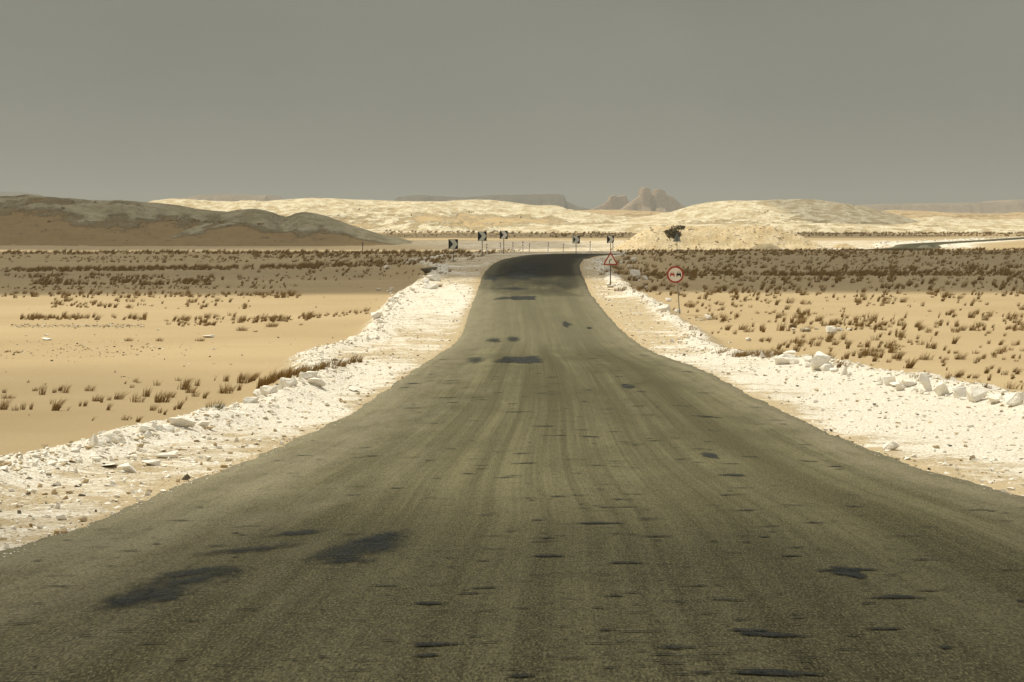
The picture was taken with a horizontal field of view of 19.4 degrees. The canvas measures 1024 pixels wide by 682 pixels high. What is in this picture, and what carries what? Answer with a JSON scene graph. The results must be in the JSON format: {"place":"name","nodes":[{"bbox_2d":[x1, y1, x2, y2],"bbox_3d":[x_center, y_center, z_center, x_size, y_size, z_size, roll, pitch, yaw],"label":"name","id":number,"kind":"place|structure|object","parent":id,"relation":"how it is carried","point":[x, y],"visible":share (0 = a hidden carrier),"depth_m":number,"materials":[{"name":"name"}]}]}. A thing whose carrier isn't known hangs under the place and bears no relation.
{"place":"outdoors","nodes":[
{"label":"outdoors","id":0,"kind":"place"},
{"bbox_2d":[0,191,41,195],"bbox_3d":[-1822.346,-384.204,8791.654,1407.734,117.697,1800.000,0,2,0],"label":"mesa","id":1,"kind":"structure","parent":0,"point":[5,193],"depth_m":8607.58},
{"bbox_2d":[0,194,405,245],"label":"hills","id":2,"kind":"structure","parent":0,"point":[76,222],"depth_m":517.40,"materials":[{"name":"sand"}]},
{"bbox_2d":[149,194,283,201],"bbox_3d":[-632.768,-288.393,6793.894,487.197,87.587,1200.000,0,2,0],"label":"mesa","id":3,"kind":"structure","parent":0,"point":[224,197],"depth_m":6562.33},
{"bbox_2d":[169,209,414,245],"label":"hills","id":4,"kind":"structure","parent":0,"point":[301,226],"depth_m":499.13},
{"bbox_2d":[148,198,636,231],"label":"hills","id":5,"kind":"structure","parent":0,"point":[453,215],"depth_m":1209.98,"materials":[{"name":"sand"}]},
{"bbox_2d":[393,194,590,209],"bbox_3d":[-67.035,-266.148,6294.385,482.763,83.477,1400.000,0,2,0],"label":"mesa","id":6,"kind":"structure","parent":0,"point":[548,199],"depth_m":6017.63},
{"bbox_2d":[1,249,1016,378],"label":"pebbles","id":7,"kind":"object","parent":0,"point":[77,326],"visible":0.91,"depth_m":139.68,"materials":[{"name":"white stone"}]},
{"bbox_2d":[0,237,1023,681],"bbox_3d":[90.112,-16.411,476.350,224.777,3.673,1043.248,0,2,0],"label":"road","id":8,"kind":"structure","parent":0,"point":[544,469],"depth_m":15.92,"materials":[{"name":"asphalt"}]},
{"bbox_2d":[0,231,1023,550],"bbox_3d":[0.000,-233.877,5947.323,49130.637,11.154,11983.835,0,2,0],"label":"ground","id":9,"kind":"structure","parent":0,"point":[264,349],"depth_m":120.07,"materials":[{"name":"sand"}]},
{"bbox_2d":[0,398,10,409],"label":"grass tuft","id":10,"kind":"object","parent":9,"relation":"on","point":[4,407],"visible":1,"depth_m":79.26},
{"bbox_2d":[39,382,46,394],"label":"grass tuft","id":11,"kind":"object","parent":9,"relation":"on","point":[42,391],"visible":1,"depth_m":85.89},
{"bbox_2d":[46,460,57,465],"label":"rock","id":12,"kind":"object","parent":9,"relation":"on","point":[52,462],"visible":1,"depth_m":28.30,"materials":[{"name":"white stone"}]},
{"bbox_2d":[51,398,67,410],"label":"grass tuft","id":13,"kind":"object","parent":9,"relation":"on","point":[56,407],"visible":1,"depth_m":78.56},
{"bbox_2d":[57,459,68,462],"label":"rock","id":14,"kind":"object","parent":9,"relation":"on","point":[62,460],"visible":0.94,"depth_m":29.19,"materials":[{"name":"white stone"}]},
{"bbox_2d":[70,446,79,451],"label":"stone","id":15,"kind":"object","parent":9,"relation":"on","point":[74,449],"visible":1,"depth_m":31.47,"materials":[{"name":"white stone"}]},
{"bbox_2d":[88,434,98,446],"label":"rock","id":16,"kind":"object","parent":9,"relation":"on","point":[93,441],"visible":1,"depth_m":32.47,"materials":[{"name":"white stone"}]},
{"bbox_2d":[92,394,107,400],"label":"grass tuft","id":17,"kind":"object","parent":9,"relation":"on","point":[97,397],"visible":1,"depth_m":82.72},
{"bbox_2d":[103,434,112,443],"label":"stone","id":18,"kind":"object","parent":9,"relation":"on","point":[108,436],"visible":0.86,"depth_m":33.30,"materials":[{"name":"white stone"}]},
{"bbox_2d":[112,435,125,443],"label":"stone","id":19,"kind":"object","parent":9,"relation":"on","point":[116,439],"visible":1,"depth_m":33.50,"materials":[{"name":"white stone"}]},
{"bbox_2d":[114,391,130,399],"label":"grass tuft","id":20,"kind":"object","parent":9,"relation":"on","point":[117,397],"visible":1,"depth_m":83.75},
{"bbox_2d":[117,463,136,472],"bbox_3d":[-3.625,1.226,28.573,0.199,0.111,0.392,-1,3,-23],"label":"rock","id":21,"kind":"object","parent":9,"relation":"on","point":[127,467],"visible":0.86,"depth_m":28.61,"materials":[{"name":"white stone"}]},
{"bbox_2d":[129,392,145,401],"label":"grass tuft","id":22,"kind":"object","parent":9,"relation":"on","point":[142,399],"visible":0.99,"depth_m":82.21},
{"bbox_2d":[139,423,150,432],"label":"stone","id":23,"kind":"object","parent":9,"relation":"on","point":[144,427],"visible":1,"depth_m":36.10,"materials":[{"name":"white stone"}]},
{"bbox_2d":[143,387,152,396],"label":"grass tuft","id":24,"kind":"object","parent":9,"relation":"on","point":[148,393],"visible":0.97,"depth_m":84.92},
{"bbox_2d":[142,460,161,465],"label":"rock","id":25,"kind":"object","parent":9,"relation":"on","point":[152,462],"visible":1,"depth_m":29.96,"materials":[{"name":"white stone"}]},
{"bbox_2d":[154,391,165,402],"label":"grass tuft","id":26,"kind":"object","parent":9,"relation":"on","point":[157,399],"visible":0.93,"depth_m":82.21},
{"bbox_2d":[155,451,178,457],"bbox_3d":[-3.696,1.229,32.183,0.227,0.077,0.215,-1,7,12],"label":"rock","id":27,"kind":"object","parent":9,"relation":"on","point":[172,454],"visible":0.94,"depth_m":32.11,"materials":[{"name":"white stone"}]},
{"bbox_2d":[160,388,175,401],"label":"grass tuft","id":28,"kind":"object","parent":9,"relation":"on","point":[166,400],"visible":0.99,"depth_m":82.45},
{"bbox_2d":[163,424,174,430],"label":"rock","id":29,"kind":"object","parent":9,"relation":"on","point":[168,427],"visible":0.66,"depth_m":37.02,"materials":[{"name":"white stone"}]},
{"bbox_2d":[177,399,185,408],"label":"grass tuft","id":30,"kind":"object","parent":9,"relation":"on","point":[179,406],"visible":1,"depth_m":79.25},
{"bbox_2d":[169,416,196,427],"bbox_3d":[-4.238,1.046,38.455,0.369,0.157,0.282,-1,3,-32],"label":"rock","id":31,"kind":"object","parent":9,"relation":"on","point":[185,421],"visible":0.94,"depth_m":38.35,"materials":[{"name":"white stone"}]},
{"bbox_2d":[181,474,190,481],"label":"rock","id":32,"kind":"object","parent":9,"relation":"on","point":[186,477],"visible":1,"depth_m":26.63,"materials":[{"name":"stone"}]},
{"bbox_2d":[177,376,195,389],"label":"grass tuft","id":33,"kind":"object","parent":9,"relation":"on","point":[183,387],"visible":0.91,"depth_m":88.53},
{"bbox_2d":[184,384,197,392],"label":"grass tuft","id":34,"kind":"object","parent":9,"relation":"on","point":[190,390],"visible":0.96,"depth_m":86.85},
{"bbox_2d":[197,420,209,426],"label":"rock","id":35,"kind":"object","parent":9,"relation":"on","point":[203,423],"visible":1,"depth_m":39.37,"materials":[{"name":"white stone"}]},
{"bbox_2d":[205,400,226,408],"bbox_3d":[-4.226,0.897,42.909,0.323,0.170,0.368,-1,3,-27],"label":"grass tuft","id":36,"kind":"object","parent":9,"relation":"on","point":[215,406],"visible":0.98,"depth_m":42.93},
{"bbox_2d":[219,383,236,393],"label":"grass tuft","id":37,"kind":"object","parent":9,"relation":"on","point":[226,389],"visible":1,"depth_m":86.66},
{"bbox_2d":[235,325,247,330],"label":"grass tuft","id":38,"kind":"object","parent":9,"relation":"on","point":[240,329],"visible":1,"depth_m":135.43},
{"bbox_2d":[237,371,254,383],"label":"grass tuft","id":39,"kind":"object","parent":9,"relation":"on","point":[239,380],"visible":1,"depth_m":91.62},
{"bbox_2d":[243,397,257,402],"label":"stone","id":40,"kind":"object","parent":9,"relation":"on","point":[250,399],"visible":1,"depth_m":45.91,"materials":[{"name":"white stone"}]},
{"bbox_2d":[260,386,267,394],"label":"stone","id":41,"kind":"object","parent":9,"relation":"on","point":[262,392],"visible":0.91,"depth_m":51.28,"materials":[{"name":"white stone"}]},
{"bbox_2d":[262,374,276,385],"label":"grass tuft","id":42,"kind":"object","parent":9,"relation":"on","point":[263,383],"visible":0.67,"depth_m":76.46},
{"bbox_2d":[264,386,277,394],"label":"stone","id":43,"kind":"object","parent":9,"relation":"on","point":[270,389],"visible":0.92,"depth_m":50.93,"materials":[{"name":"white stone"}]},
{"bbox_2d":[278,377,285,388],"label":"rock","id":44,"kind":"object","parent":9,"relation":"on","point":[282,381],"visible":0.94,"depth_m":51.57,"materials":[{"name":"white stone"}]},
{"bbox_2d":[284,378,297,386],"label":"stone","id":45,"kind":"object","parent":9,"relation":"on","point":[290,382],"visible":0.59,"depth_m":55.07,"materials":[{"name":"white stone"}]},
{"bbox_2d":[298,371,311,379],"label":"stone","id":46,"kind":"object","parent":9,"relation":"on","point":[304,375],"visible":0.84,"depth_m":56.38,"materials":[{"name":"white stone"}]},
{"bbox_2d":[306,371,317,378],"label":"stone","id":47,"kind":"object","parent":9,"relation":"on","point":[313,373],"visible":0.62,"depth_m":56.80,"materials":[{"name":"white stone"}]},
{"bbox_2d":[308,377,325,385],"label":"rock","id":48,"kind":"object","parent":9,"relation":"on","point":[317,381],"visible":1,"depth_m":55.39,"materials":[{"name":"white stone"}]},
{"bbox_2d":[328,359,339,368],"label":"grass tuft","id":49,"kind":"object","parent":9,"relation":"on","point":[332,366],"visible":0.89,"depth_m":66.32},
{"bbox_2d":[348,386,359,390],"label":"rock","id":50,"kind":"object","parent":9,"relation":"on","point":[352,388],"visible":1,"depth_m":56.43,"materials":[{"name":"white stone"}]},
{"bbox_2d":[371,312,380,318],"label":"rock","id":51,"kind":"object","parent":9,"relation":"on","point":[375,315],"visible":0.99,"depth_m":136.01,"materials":[{"name":"white stone"}]},
{"bbox_2d":[420,267,437,273],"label":"rock","id":52,"kind":"object","parent":9,"relation":"on","point":[426,270],"visible":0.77,"depth_m":208.49,"materials":[{"name":"stone"}]},
{"bbox_2d":[422,284,438,288],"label":"rock","id":53,"kind":"object","parent":9,"relation":"on","point":[430,286],"visible":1,"depth_m":180.06,"materials":[{"name":"white stone"}]},
{"bbox_2d":[424,274,440,280],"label":"rock","id":54,"kind":"object","parent":9,"relation":"on","point":[435,277],"visible":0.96,"depth_m":188.85,"materials":[{"name":"white stone"}]},
{"bbox_2d":[448,239,457,261],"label":"arrow sign","id":55,"kind":"object","parent":9,"relation":"on","point":[453,244],"visible":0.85,"depth_m":240.88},
{"bbox_2d":[478,231,486,256],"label":"arrow sign","id":56,"kind":"object","parent":9,"relation":"on","point":[482,236],"visible":0.9,"depth_m":267.85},
{"bbox_2d":[500,231,507,253],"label":"arrow sign","id":57,"kind":"object","parent":9,"relation":"on","point":[503,235],"visible":0.86,"depth_m":291.82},
{"bbox_2d":[0,241,1023,419],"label":"dry grass","id":58,"kind":"structure","parent":9,"relation":"on","point":[687,272],"depth_m":226.76,"materials":[{"name":"plant"}]},
{"bbox_2d":[0,257,1023,556],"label":"gravel","id":59,"kind":"structure","parent":9,"relation":"on","point":[40,455],"depth_m":39.59,"materials":[{"name":"gravel"}]},
{"bbox_2d":[23,200,1023,238],"bbox_3d":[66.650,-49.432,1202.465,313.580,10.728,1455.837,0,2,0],"label":"dry grass","id":60,"kind":"structure","parent":9,"relation":"on","point":[803,232],"depth_m":854.34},
{"bbox_2d":[572,236,579,243],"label":"arrow sign","id":61,"kind":"object","parent":9,"relation":"on","point":[575,239],"visible":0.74,"depth_m":305.83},
{"bbox_2d":[603,252,617,284],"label":"road sign","id":62,"kind":"object","parent":9,"relation":"on","point":[610,260],"visible":0.93,"depth_m":183.08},
{"bbox_2d":[607,235,613,251],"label":"arrow sign","id":63,"kind":"object","parent":9,"relation":"on","point":[610,239],"visible":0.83,"depth_m":317.83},
{"bbox_2d":[614,286,627,291],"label":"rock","id":64,"kind":"object","parent":9,"relation":"on","point":[622,289],"visible":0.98,"depth_m":175.71,"materials":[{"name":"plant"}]},
{"bbox_2d":[630,269,640,277],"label":"rock","id":65,"kind":"object","parent":9,"relation":"on","point":[634,272],"visible":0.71,"depth_m":220.93,"materials":[{"name":"white stone"}]},
{"bbox_2d":[658,303,669,310],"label":"rock","id":66,"kind":"object","parent":9,"relation":"on","point":[664,307],"visible":0.83,"depth_m":145.25,"materials":[{"name":"white stone"}]},
{"bbox_2d":[667,266,683,313],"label":"road sign","id":67,"kind":"object","parent":9,"relation":"on","point":[675,274],"visible":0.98,"depth_m":156.49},
{"bbox_2d":[673,233,680,241],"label":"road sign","id":68,"kind":"object","parent":9,"relation":"on","point":[676,238],"visible":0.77,"depth_m":361.80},
{"bbox_2d":[604,224,827,250],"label":"rubble mound","id":69,"kind":"object","parent":9,"relation":"on","point":[704,237],"visible":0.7,"depth_m":390.48,"materials":[{"name":"soil"}]},
{"bbox_2d":[664,225,684,238],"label":"bush","id":70,"kind":"object","parent":69,"relation":"on","point":[672,233],"visible":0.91,"depth_m":386.51,"materials":[{"name":"green plant"}]},
{"bbox_2d":[715,347,731,353],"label":"grass tuft","id":71,"kind":"object","parent":9,"relation":"on","point":[720,351],"visible":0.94,"depth_m":89.52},
{"bbox_2d":[747,243,781,249],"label":"chalk heap","id":72,"kind":"object","parent":9,"relation":"on","point":[767,246],"visible":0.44,"depth_m":379.06,"materials":[{"name":"stone"}]},
{"bbox_2d":[776,322,786,330],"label":"grass tuft","id":73,"kind":"object","parent":9,"relation":"on","point":[781,328],"visible":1,"depth_m":135.54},
{"bbox_2d":[774,357,789,364],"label":"stone","id":74,"kind":"object","parent":9,"relation":"on","point":[781,360],"visible":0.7,"depth_m":76.60,"materials":[{"name":"white stone"}]},
{"bbox_2d":[772,354,794,358],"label":"rock","id":75,"kind":"object","parent":9,"relation":"on","point":[787,355],"visible":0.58,"depth_m":77.39,"materials":[{"name":"white stone"}]},
{"bbox_2d":[793,343,804,351],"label":"grass tuft","id":76,"kind":"object","parent":9,"relation":"on","point":[796,349],"visible":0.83,"depth_m":113.93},
{"bbox_2d":[800,328,810,331],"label":"rock","id":77,"kind":"object","parent":9,"relation":"on","point":[807,329],"visible":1,"depth_m":134.77,"materials":[{"name":"brown stone"}]},
{"bbox_2d":[803,355,811,361],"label":"stone","id":78,"kind":"object","parent":9,"relation":"on","point":[807,358],"visible":0.69,"depth_m":74.92,"materials":[{"name":"white stone"}]},
{"bbox_2d":[810,351,830,370],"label":"rock","id":79,"kind":"object","parent":9,"relation":"on","point":[819,359],"visible":0.88,"depth_m":69.57,"materials":[{"name":"white stone"}]},
{"bbox_2d":[820,364,830,370],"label":"stone","id":80,"kind":"object","parent":9,"relation":"on","point":[825,367],"visible":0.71,"depth_m":69.06,"materials":[{"name":"white stone"}]},
{"bbox_2d":[826,326,837,332],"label":"rock","id":81,"kind":"object","parent":9,"relation":"on","point":[832,329],"visible":0.89,"depth_m":133.19,"materials":[{"name":"white stone"}]},
{"bbox_2d":[827,329,839,339],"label":"grass tuft","id":82,"kind":"object","parent":9,"relation":"on","point":[832,335],"visible":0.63,"depth_m":125.70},
{"bbox_2d":[840,366,847,374],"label":"rock","id":83,"kind":"object","parent":9,"relation":"on","point":[843,371],"visible":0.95,"depth_m":65.79,"materials":[{"name":"white stone"}]},
{"bbox_2d":[832,243,857,248],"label":"chalk heap","id":84,"kind":"object","parent":9,"relation":"on","point":[844,246],"visible":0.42,"depth_m":391.01,"materials":[{"name":"stone"}]},
{"bbox_2d":[871,348,883,356],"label":"grass tuft","id":85,"kind":"object","parent":9,"relation":"on","point":[873,354],"visible":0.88,"depth_m":110.02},
{"bbox_2d":[883,376,895,385],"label":"rock","id":86,"kind":"object","parent":9,"relation":"on","point":[887,380],"visible":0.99,"depth_m":58.71,"materials":[{"name":"white stone"}]},
{"bbox_2d":[884,339,895,348],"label":"grass tuft","id":87,"kind":"object","parent":9,"relation":"on","point":[890,345],"visible":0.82,"depth_m":117.69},
{"bbox_2d":[883,441,899,449],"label":"rock","id":88,"kind":"object","parent":9,"relation":"on","point":[891,445],"visible":0.85,"depth_m":34.15,"materials":[{"name":"white stone"}]},
{"bbox_2d":[891,349,901,358],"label":"grass tuft","id":89,"kind":"object","parent":9,"relation":"on","point":[892,355],"visible":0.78,"depth_m":108.08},
{"bbox_2d":[895,383,904,390],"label":"stone","id":90,"kind":"object","parent":9,"relation":"on","point":[899,386],"visible":0.94,"depth_m":56.73,"materials":[{"name":"white stone"}]},
{"bbox_2d":[896,329,906,337],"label":"grass tuft","id":91,"kind":"object","parent":9,"relation":"on","point":[900,333],"visible":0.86,"depth_m":127.83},
{"bbox_2d":[901,378,917,386],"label":"rock","id":92,"kind":"object","parent":9,"relation":"on","point":[908,383],"visible":0.62,"depth_m":57.70,"materials":[{"name":"white stone"}]},
{"bbox_2d":[905,357,920,367],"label":"grass tuft","id":93,"kind":"object","parent":9,"relation":"on","point":[910,365],"visible":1,"depth_m":100.84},
{"bbox_2d":[918,373,931,391],"bbox_3d":[7.671,0.808,55.878,0.322,0.429,0.175,2,3,46],"label":"rock","id":94,"kind":"object","parent":9,"relation":"on","point":[924,379],"visible":0.93,"depth_m":55.82,"materials":[{"name":"white stone"}]},
{"bbox_2d":[921,353,935,359],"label":"grass tuft","id":95,"kind":"object","parent":9,"relation":"on","point":[926,358],"visible":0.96,"depth_m":107.42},
{"bbox_2d":[867,237,1012,247],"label":"bank rubble","id":96,"kind":"object","parent":9,"relation":"on","point":[885,243],"visible":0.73,"depth_m":531.13,"materials":[{"name":"white stone"}]},
{"bbox_2d":[934,381,949,395],"bbox_3d":[7.791,0.870,53.671,0.311,0.323,0.607,-1,1,-22],"label":"rock","id":97,"kind":"object","parent":9,"relation":"on","point":[940,388],"visible":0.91,"depth_m":53.73,"materials":[{"name":"white stone"}]},
{"bbox_2d":[953,385,966,397],"bbox_3d":[7.813,0.903,52.321,0.242,0.274,0.182,2,3,37],"label":"rock","id":98,"kind":"object","parent":9,"relation":"on","point":[959,390],"visible":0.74,"depth_m":52.28,"materials":[{"name":"white stone"}]},
{"bbox_2d":[955,368,966,377],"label":"grass tuft","id":99,"kind":"object","parent":9,"relation":"on","point":[959,375],"visible":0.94,"depth_m":95.01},
{"bbox_2d":[955,352,969,359],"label":"grass tuft","id":100,"kind":"object","parent":9,"relation":"on","point":[959,358],"visible":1,"depth_m":107.54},
{"bbox_2d":[968,311,979,317],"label":"grass tuft","id":101,"kind":"object","parent":9,"relation":"on","point":[970,315],"visible":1,"depth_m":152.97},
{"bbox_2d":[966,386,987,401],"bbox_3d":[7.754,0.917,50.191,0.320,0.319,0.376,4,-2,-25],"label":"rock","id":102,"kind":"object","parent":9,"relation":"on","point":[976,394],"visible":0.91,"depth_m":50.09,"materials":[{"name":"white stone"}]},
{"bbox_2d":[981,312,991,320],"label":"grass tuft","id":103,"kind":"object","parent":9,"relation":"on","point":[986,318],"visible":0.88,"depth_m":149.75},
{"bbox_2d":[987,393,1003,402],"bbox_3d":[7.870,0.956,48.730,0.244,0.222,0.354,-2,-1,-16],"label":"rock","id":104,"kind":"object","parent":9,"relation":"on","point":[996,398],"visible":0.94,"depth_m":48.69,"materials":[{"name":"white stone"}]},
{"bbox_2d":[1004,381,1020,388],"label":"grass tuft","id":105,"kind":"object","parent":9,"relation":"on","point":[1009,385],"visible":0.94,"depth_m":88.22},
{"bbox_2d":[1006,311,1021,318],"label":"grass tuft","id":106,"kind":"object","parent":9,"relation":"on","point":[1008,317],"visible":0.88,"depth_m":151.33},
{"bbox_2d":[1005,392,1023,405],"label":"rock","id":107,"kind":"object","parent":9,"relation":"on","point":[1014,399],"visible":1,"depth_m":47.33,"materials":[{"name":"white stone"}]},
{"bbox_2d":[0,0,1023,208],"label":"sky","id":108,"kind":"structure","parent":0,"point":[587,102],"materials":[{"name":"grey"}]},
{"bbox_2d":[591,195,628,209],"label":"mesa","id":109,"kind":"structure","parent":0,"point":[613,202],"depth_m":5531.01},
{"bbox_2d":[620,187,684,211],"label":"mesa","id":110,"kind":"structure","parent":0,"point":[656,200],"depth_m":5312.55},
{"bbox_2d":[500,221,1023,232],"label":"hills","id":111,"kind":"structure","parent":0,"point":[928,226],"depth_m":975.10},
{"bbox_2d":[625,199,918,224],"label":"hills","id":112,"kind":"structure","parent":0,"point":[786,211],"depth_m":1152.62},
{"bbox_2d":[576,210,1023,219],"bbox_3d":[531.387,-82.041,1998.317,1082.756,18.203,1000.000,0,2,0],"label":"hills","id":113,"kind":"structure","parent":0,"point":[903,213],"depth_m":1883.58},
{"bbox_2d":[857,200,1023,213],"bbox_3d":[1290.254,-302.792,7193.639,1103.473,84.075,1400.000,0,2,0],"label":"mesa","id":114,"kind":"structure","parent":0,"point":[999,206],"depth_m":6909.22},
{"bbox_2d":[910,216,1023,224],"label":"hills","id":115,"kind":"structure","parent":0,"point":[1020,221],"depth_m":1397.86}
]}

